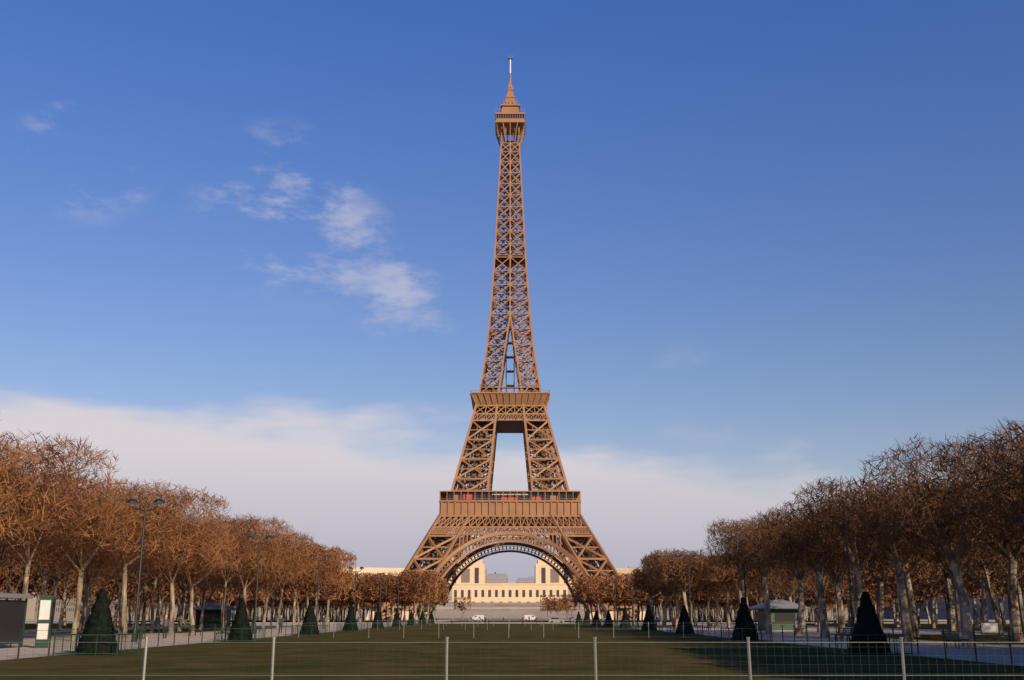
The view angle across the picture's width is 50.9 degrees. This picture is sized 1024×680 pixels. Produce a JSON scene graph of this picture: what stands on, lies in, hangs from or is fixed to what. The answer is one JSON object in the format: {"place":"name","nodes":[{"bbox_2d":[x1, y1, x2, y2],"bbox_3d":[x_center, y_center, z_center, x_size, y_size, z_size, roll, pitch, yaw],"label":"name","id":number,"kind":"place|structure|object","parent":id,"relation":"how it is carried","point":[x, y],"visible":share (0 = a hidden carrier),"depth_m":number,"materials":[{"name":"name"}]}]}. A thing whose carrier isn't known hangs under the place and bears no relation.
{"place":"outdoors","nodes":[
{"label":"outdoors","id":0,"kind":"place"},
{"bbox_2d":[24,623,260,629],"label":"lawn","id":1,"kind":"structure","parent":0,"point":[30,626],"depth_m":200.06,"materials":[{"name":"green plant"}]},
{"bbox_2d":[0,554,266,626],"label":"trees","id":2,"kind":"object","parent":1,"relation":"on","point":[35,586],"visible":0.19,"depth_m":182.03,"materials":[{"name":"brown plant"}]},
{"bbox_2d":[57,628,270,632],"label":"lawn","id":3,"kind":"structure","parent":0,"point":[176,631],"depth_m":119.14,"materials":[{"name":"green plant"}]},
{"bbox_2d":[187,602,236,628],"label":"kiosk","id":4,"kind":"object","parent":3,"relation":"on","point":[212,614],"visible":0.59,"depth_m":146.80,"materials":[{"name":"green paint"}]},
{"bbox_2d":[0,623,417,659],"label":"path gravel","id":5,"kind":"structure","parent":0,"point":[152,639],"depth_m":77.60,"materials":[{"name":"beige gravel"}]},
{"bbox_2d":[0,593,32,647],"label":"kiosk","id":6,"kind":"object","parent":5,"relation":"on","point":[12,616],"visible":0.95,"depth_m":56.83,"materials":[{"name":"green paint"}]},
{"bbox_2d":[34,596,53,647],"bbox_3d":[-24.702,14.869,56.742,0.720,2.680,0.180,3,-15,-12],"label":"info panel","id":7,"kind":"object","parent":5,"relation":"on","point":[44,613],"visible":0.93,"depth_m":56.69,"materials":[{"name":"white paint"}]},
{"bbox_2d":[0,411,199,640],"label":"trees","id":8,"kind":"object","parent":5,"relation":"on","point":[42,509],"visible":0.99,"depth_m":71.94,"materials":[{"name":"brown plant"}]},
{"bbox_2d":[137,626,145,641],"bbox_3d":[-22.368,17.827,64.968,0.453,1.050,0.453,-14,-20,43],"label":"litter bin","id":9,"kind":"object","parent":5,"relation":"on","point":[142,633],"visible":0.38,"depth_m":64.89,"materials":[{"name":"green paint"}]},
{"bbox_2d":[126,498,164,641],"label":"lamp post","id":10,"kind":"object","parent":5,"relation":"on","point":[132,502],"visible":0.94,"depth_m":70.86,"materials":[{"name":"grey metal"}]},
{"bbox_2d":[162,615,168,638],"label":"pedestrian walk","id":11,"kind":"structure","parent":5,"relation":"on","point":[166,622],"depth_m":81.07,"materials":[{"name":"grey"}]},
{"bbox_2d":[0,486,357,635],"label":"trees","id":12,"kind":"object","parent":5,"relation":"on","point":[224,555],"visible":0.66,"depth_m":116.14,"materials":[{"name":"brown plant"}]},
{"bbox_2d":[188,625,200,635],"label":"bench","id":13,"kind":"object","parent":5,"relation":"on","point":[193,630],"visible":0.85,"depth_m":94.18,"materials":[{"name":"green metal"}]},
{"bbox_2d":[176,577,260,610],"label":"trees","id":14,"kind":"object","parent":5,"relation":"on","point":[237,598],"visible":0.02,"depth_m":176.82,"materials":[{"name":"brown plant"}]},
{"bbox_2d":[215,627,230,638],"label":"bench","id":15,"kind":"object","parent":5,"relation":"on","point":[223,632],"visible":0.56,"depth_m":78.17,"materials":[{"name":"green metal"}]},
{"bbox_2d":[246,536,272,633],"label":"lamp post","id":16,"kind":"object","parent":5,"relation":"on","point":[268,538],"visible":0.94,"depth_m":103.56,"materials":[{"name":"grey metal"}]},
{"bbox_2d":[278,615,283,632],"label":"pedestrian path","id":17,"kind":"structure","parent":5,"relation":"on","point":[281,620],"depth_m":107.80,"materials":[{"name":"grey"}]},
{"bbox_2d":[309,555,328,624],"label":"lamp post","id":18,"kind":"object","parent":5,"relation":"on","point":[313,556],"visible":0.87,"depth_m":136.27,"materials":[{"name":"grey metal"}]},
{"bbox_2d":[348,567,363,612],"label":"lamp post","id":19,"kind":"object","parent":5,"relation":"on","point":[350,568],"visible":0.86,"depth_m":169.07,"materials":[{"name":"grey metal"}]},
{"bbox_2d":[374,575,386,610],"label":"lamp post","id":20,"kind":"object","parent":5,"relation":"on","point":[380,588],"visible":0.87,"depth_m":201.70,"materials":[{"name":"grey metal"}]},
{"bbox_2d":[393,581,404,610],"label":"lamp post","id":21,"kind":"object","parent":5,"relation":"on","point":[398,592],"visible":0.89,"depth_m":234.29,"materials":[{"name":"grey metal"}]},
{"bbox_2d":[67,620,407,621],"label":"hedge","id":22,"kind":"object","parent":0,"point":[269,621],"depth_m":337.55,"materials":[{"name":"green plant"}]},
{"bbox_2d":[93,569,448,621],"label":"trees","id":23,"kind":"object","parent":22,"relation":"on","point":[420,587],"visible":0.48,"depth_m":294.76,"materials":[{"name":"brown plant"}]},
{"bbox_2d":[444,620,574,621],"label":"wall","id":24,"kind":"structure","parent":0,"point":[505,621],"depth_m":337.55,"materials":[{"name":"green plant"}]},
{"bbox_2d":[26,619,994,619],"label":"esplanade paving","id":25,"kind":"structure","parent":0,"point":[508,619],"depth_m":577.65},
{"bbox_2d":[70,595,396,619],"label":"trees","id":26,"kind":"object","parent":25,"relation":"on","point":[132,605],"visible":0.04,"depth_m":537.18,"materials":[{"name":"brown plant"}]},
{"bbox_2d":[366,57,645,619],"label":"tower","id":27,"kind":"structure","parent":25,"relation":"on","point":[549,508],"depth_m":565.40,"materials":[{"name":"metal"}]},
{"bbox_2d":[110,594,931,618],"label":"quai trees","id":28,"kind":"object","parent":25,"relation":"on","point":[553,603],"visible":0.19,"depth_m":695.27,"materials":[{"name":"brown plant"}]},
{"bbox_2d":[621,601,889,619],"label":"trees","id":29,"kind":"object","parent":25,"relation":"on","point":[885,603],"visible":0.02,"depth_m":551.60,"materials":[{"name":"brown plant"}]},
{"bbox_2d":[0,623,1023,679],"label":"lawn","id":30,"kind":"structure","parent":0,"point":[562,646],"depth_m":41.26,"materials":[{"name":"green plant"}]},
{"bbox_2d":[52,588,140,655],"bbox_3d":[-18.085,12.338,47.182,2.750,2.819,2.750,0,-14,0],"label":"yew cone","id":31,"kind":"object","parent":30,"relation":"on","point":[99,622],"visible":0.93,"depth_m":46.66,"materials":[{"name":"green plant"}]},
{"bbox_2d":[0,619,416,658],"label":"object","id":32,"kind":"object","parent":30,"relation":"on","point":[143,637],"visible":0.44,"depth_m":57.38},
{"bbox_2d":[214,598,265,641],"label":"yew cone","id":33,"kind":"object","parent":30,"relation":"on","point":[241,620],"visible":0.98,"depth_m":71.42,"materials":[{"name":"green plant"}]},
{"bbox_2d":[291,602,327,634],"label":"yew cone","id":34,"kind":"object","parent":30,"relation":"on","point":[310,621],"visible":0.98,"depth_m":96.21,"materials":[{"name":"green plant"}]},
{"bbox_2d":[336,605,363,630],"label":"yew cone","id":35,"kind":"object","parent":30,"relation":"on","point":[350,621],"visible":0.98,"depth_m":121.01,"materials":[{"name":"green plant"}]},
{"bbox_2d":[366,608,388,628],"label":"yew cone","id":36,"kind":"object","parent":30,"relation":"on","point":[378,619],"visible":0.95,"depth_m":145.82,"materials":[{"name":"green plant"}]},
{"bbox_2d":[387,609,405,626],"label":"yew cone","id":37,"kind":"object","parent":30,"relation":"on","point":[396,619],"visible":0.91,"depth_m":170.71,"materials":[{"name":"green plant"}]},
{"bbox_2d":[403,611,418,625],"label":"yew cone","id":38,"kind":"object","parent":30,"relation":"on","point":[410,619],"visible":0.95,"depth_m":195.46,"materials":[{"name":"green plant"}]},
{"bbox_2d":[415,610,429,624],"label":"yew cone","id":39,"kind":"object","parent":30,"relation":"on","point":[422,617],"visible":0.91,"depth_m":220.18,"materials":[{"name":"green plant"}]},
{"bbox_2d":[427,611,437,623],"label":"yew cone","id":40,"kind":"object","parent":30,"relation":"on","point":[431,618],"visible":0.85,"depth_m":245.23,"materials":[{"name":"green plant"}]},
{"bbox_2d":[55,621,909,652],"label":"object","id":41,"kind":"object","parent":30,"relation":"on","point":[298,628],"visible":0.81,"depth_m":48.34,"materials":[{"name":"green metal"}]},
{"bbox_2d":[265,623,716,637],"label":"fence cross","id":42,"kind":"object","parent":30,"relation":"on","point":[483,632],"visible":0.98,"depth_m":83.01,"materials":[{"name":"metal"}]},
{"bbox_2d":[263,622,718,637],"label":"fence cross","id":43,"kind":"object","parent":30,"relation":"on","point":[508,630],"visible":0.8,"depth_m":83.00,"materials":[{"name":"grey metal"}]},
{"bbox_2d":[365,621,633,629],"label":"fence cross","id":44,"kind":"object","parent":30,"relation":"on","point":[499,626],"visible":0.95,"depth_m":132.40,"materials":[{"name":"metal"}]},
{"bbox_2d":[377,620,640,629],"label":"fence cross","id":45,"kind":"object","parent":30,"relation":"on","point":[443,625],"visible":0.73,"depth_m":132.40,"materials":[{"name":"grey metal"}]},
{"bbox_2d":[122,637,905,679],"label":"fence posts","id":46,"kind":"object","parent":30,"relation":"on","point":[273,642],"visible":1,"depth_m":18.95,"materials":[{"name":"grey metal"}]},
{"bbox_2d":[573,611,582,623],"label":"yew cone","id":47,"kind":"object","parent":30,"relation":"on","point":[578,617],"visible":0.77,"depth_m":245.26,"materials":[{"name":"green plant"}]},
{"bbox_2d":[579,611,592,624],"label":"yew cone","id":48,"kind":"object","parent":30,"relation":"on","point":[586,618],"visible":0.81,"depth_m":220.25,"materials":[{"name":"green plant"}]},
{"bbox_2d":[589,611,603,625],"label":"yew cone","id":49,"kind":"object","parent":30,"relation":"on","point":[596,619],"visible":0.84,"depth_m":195.46,"materials":[{"name":"green plant"}]},
{"bbox_2d":[599,610,617,626],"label":"yew cone","id":50,"kind":"object","parent":30,"relation":"on","point":[608,620],"visible":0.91,"depth_m":170.66,"materials":[{"name":"green plant"}]},
{"bbox_2d":[614,607,636,628],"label":"yew cone","id":51,"kind":"object","parent":30,"relation":"on","point":[625,620],"visible":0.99,"depth_m":145.86,"materials":[{"name":"green plant"}]},
{"bbox_2d":[635,605,662,630],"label":"yew cone","id":52,"kind":"object","parent":30,"relation":"on","point":[649,617],"visible":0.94,"depth_m":121.05,"materials":[{"name":"green plant"}]},
{"bbox_2d":[667,605,702,634],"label":"yew cone","id":53,"kind":"object","parent":30,"relation":"on","point":[684,617],"visible":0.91,"depth_m":96.23,"materials":[{"name":"green plant"}]},
{"bbox_2d":[720,597,770,641],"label":"yew cone","id":54,"kind":"object","parent":30,"relation":"on","point":[744,619],"visible":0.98,"depth_m":71.47,"materials":[{"name":"green plant"}]},
{"bbox_2d":[828,591,912,654],"bbox_3d":[15.615,12.411,47.224,2.750,2.698,2.750,0,-14,0],"label":"yew cone","id":55,"kind":"object","parent":30,"relation":"on","point":[867,623],"visible":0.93,"depth_m":46.69,"materials":[{"name":"green plant"}]},
{"bbox_2d":[0,642,1023,679],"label":"wire fence","id":56,"kind":"object","parent":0,"point":[480,664],"visible":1,"depth_m":18.99,"materials":[{"name":"grey metal"}]},
{"bbox_2d":[0,0,1023,601],"label":"sky","id":57,"kind":"structure","parent":0,"point":[247,247],"materials":[{"name":"blue"}]},
{"bbox_2d":[25,620,1009,622],"bbox_3d":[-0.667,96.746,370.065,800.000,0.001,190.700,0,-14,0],"label":"road","id":58,"kind":"structure","parent":0,"point":[57,621],"depth_m":280.65,"materials":[{"name":"grey asphalt"}]},
{"bbox_2d":[600,620,946,621],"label":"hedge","id":59,"kind":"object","parent":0,"point":[806,621],"depth_m":337.55,"materials":[{"name":"green plant"}]},
{"bbox_2d":[572,572,933,621],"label":"trees","id":60,"kind":"object","parent":59,"relation":"on","point":[591,590],"visible":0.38,"depth_m":297.24,"materials":[{"name":"brown plant"}]},
{"bbox_2d":[601,623,1023,665],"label":"path gravel","id":61,"kind":"structure","parent":0,"point":[999,654],"depth_m":63.66,"materials":[{"name":"beige gravel"}]},
{"bbox_2d":[609,580,620,623],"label":"lamp post","id":62,"kind":"object","parent":61,"relation":"on","point":[611,581],"visible":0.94,"depth_m":236.92,"materials":[{"name":"grey metal"}]},
{"bbox_2d":[625,574,635,624],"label":"lamp post","id":63,"kind":"object","parent":61,"relation":"on","point":[626,575],"visible":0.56,"depth_m":204.19,"materials":[{"name":"grey metal"}]},
{"bbox_2d":[648,567,657,626],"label":"lamp post","id":64,"kind":"object","parent":61,"relation":"on","point":[655,608],"visible":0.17,"depth_m":170.98,"materials":[{"name":"grey metal"}]},
{"bbox_2d":[678,555,697,623],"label":"lamp post","id":65,"kind":"object","parent":61,"relation":"on","point":[688,560],"visible":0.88,"depth_m":139.34,"materials":[{"name":"grey metal"}]},
{"bbox_2d":[630,554,816,626],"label":"trees","id":66,"kind":"object","parent":61,"relation":"on","point":[641,579],"visible":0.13,"depth_m":181.66,"materials":[{"name":"brown plant"}]},
{"bbox_2d":[731,536,751,600],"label":"lamp post","id":67,"kind":"object","parent":61,"relation":"on","point":[743,571],"visible":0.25,"depth_m":106.47,"materials":[{"name":"grey metal"}]},
{"bbox_2d":[749,600,810,630],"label":"kiosk","id":68,"kind":"object","parent":61,"relation":"on","point":[783,612],"visible":0.6,"depth_m":122.24,"materials":[{"name":"green paint"}]},
{"bbox_2d":[794,620,805,632],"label":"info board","id":69,"kind":"object","parent":61,"relation":"on","point":[803,623],"visible":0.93,"depth_m":93.30,"materials":[{"name":"white paint"}]},
{"bbox_2d":[645,510,1023,636],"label":"trees","id":70,"kind":"object","parent":61,"relation":"on","point":[669,571],"visible":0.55,"depth_m":107.61,"materials":[{"name":"brown plant"}]},
{"bbox_2d":[826,501,859,637],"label":"lamp post","id":71,"kind":"object","parent":61,"relation":"on","point":[850,592],"visible":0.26,"depth_m":73.44,"materials":[{"name":"grey metal"}]},
{"bbox_2d":[835,628,852,642],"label":"bench","id":72,"kind":"object","parent":61,"relation":"on","point":[846,632],"visible":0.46,"depth_m":69.02,"materials":[{"name":"metal"}]},
{"bbox_2d":[760,409,1023,646],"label":"trees","id":73,"kind":"object","parent":61,"relation":"on","point":[957,514],"visible":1,"depth_m":64.69,"materials":[{"name":"brown plant"}]},
{"bbox_2d":[940,631,968,648],"bbox_3d":[23.057,15.585,55.921,0.693,0.891,2.000,0,-14,0],"label":"bench","id":74,"kind":"object","parent":61,"relation":"on","point":[948,633],"visible":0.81,"depth_m":55.69,"materials":[{"name":"metal"}]},
{"bbox_2d":[980,621,999,644],"bbox_3d":[27.487,16.856,61.794,1.000,1.350,0.066,-5,-15,19],"label":"info board","id":75,"kind":"object","parent":61,"relation":"on","point":[989,626],"visible":1,"depth_m":61.83,"materials":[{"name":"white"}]},
{"bbox_2d":[754,623,1009,631],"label":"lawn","id":76,"kind":"structure","parent":0,"point":[940,626],"depth_m":179.72,"materials":[{"name":"green plant"}]},
{"bbox_2d":[757,506,1023,628],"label":"trees","id":77,"kind":"object","parent":76,"relation":"on","point":[925,584],"visible":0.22,"depth_m":174.81,"materials":[{"name":"brown plant"}]},
{"bbox_2d":[886,635,1023,643],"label":"lawn","id":78,"kind":"structure","parent":0,"point":[992,640],"depth_m":80.95,"materials":[{"name":"green plant"}]},
{"bbox_3d":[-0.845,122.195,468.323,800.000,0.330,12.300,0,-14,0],"label":"avenue","id":79,"kind":"object","parent":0,"visible":0},
{"bbox_2d":[472,615,483,619],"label":"parked van","id":80,"kind":"object","parent":79,"relation":"on","point":[475,617],"visible":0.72,"depth_m":464.75,"materials":[{"name":"white paint"}]},
{"bbox_2d":[524,615,535,619],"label":"parked van","id":81,"kind":"object","parent":79,"relation":"on","point":[532,617],"visible":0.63,"depth_m":470.61,"materials":[{"name":"white paint"}]},
{"label":"dirt ground","id":82,"kind":"object","parent":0,"visible":0},
{"bbox_2d":[0,619,418,658],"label":"fence edge","id":83,"kind":"object","parent":82,"relation":"on","point":[142,627],"visible":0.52,"depth_m":59.26,"materials":[{"name":"green"}]},
{"bbox_2d":[337,556,641,601],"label":"palace building","id":84,"kind":"structure","parent":82,"relation":"on","point":[475,587],"depth_m":1077.38,"materials":[{"name":"stone"}]},
{"bbox_2d":[174,602,847,618],"bbox_3d":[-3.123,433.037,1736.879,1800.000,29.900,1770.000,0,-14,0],"label":"chaillot hill","id":85,"kind":"structure","parent":82,"relation":"on","point":[506,610],"depth_m":947.47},
{"bbox_2d":[0,566,1023,619],"bbox_3d":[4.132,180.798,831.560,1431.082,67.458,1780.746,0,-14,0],"label":"city blocks","id":86,"kind":"structure","parent":82,"relation":"on","point":[32,609],"depth_m":640.76,"materials":[{"name":"stone"}]},
{"bbox_2d":[581,619,1023,663],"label":"fence","id":87,"kind":"object","parent":82,"relation":"on","point":[893,629],"visible":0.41,"depth_m":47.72,"materials":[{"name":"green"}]},
{"bbox_3d":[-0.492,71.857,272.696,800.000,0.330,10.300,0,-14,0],"label":"cross road","id":88,"kind":"object","parent":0,"visible":0},
{"bbox_2d":[549,617,563,622],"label":"silver hatchback car","id":89,"kind":"object","parent":88,"relation":"on","point":[553,619],"visible":0.89,"depth_m":270.62,"materials":[{"name":"grey paint"}]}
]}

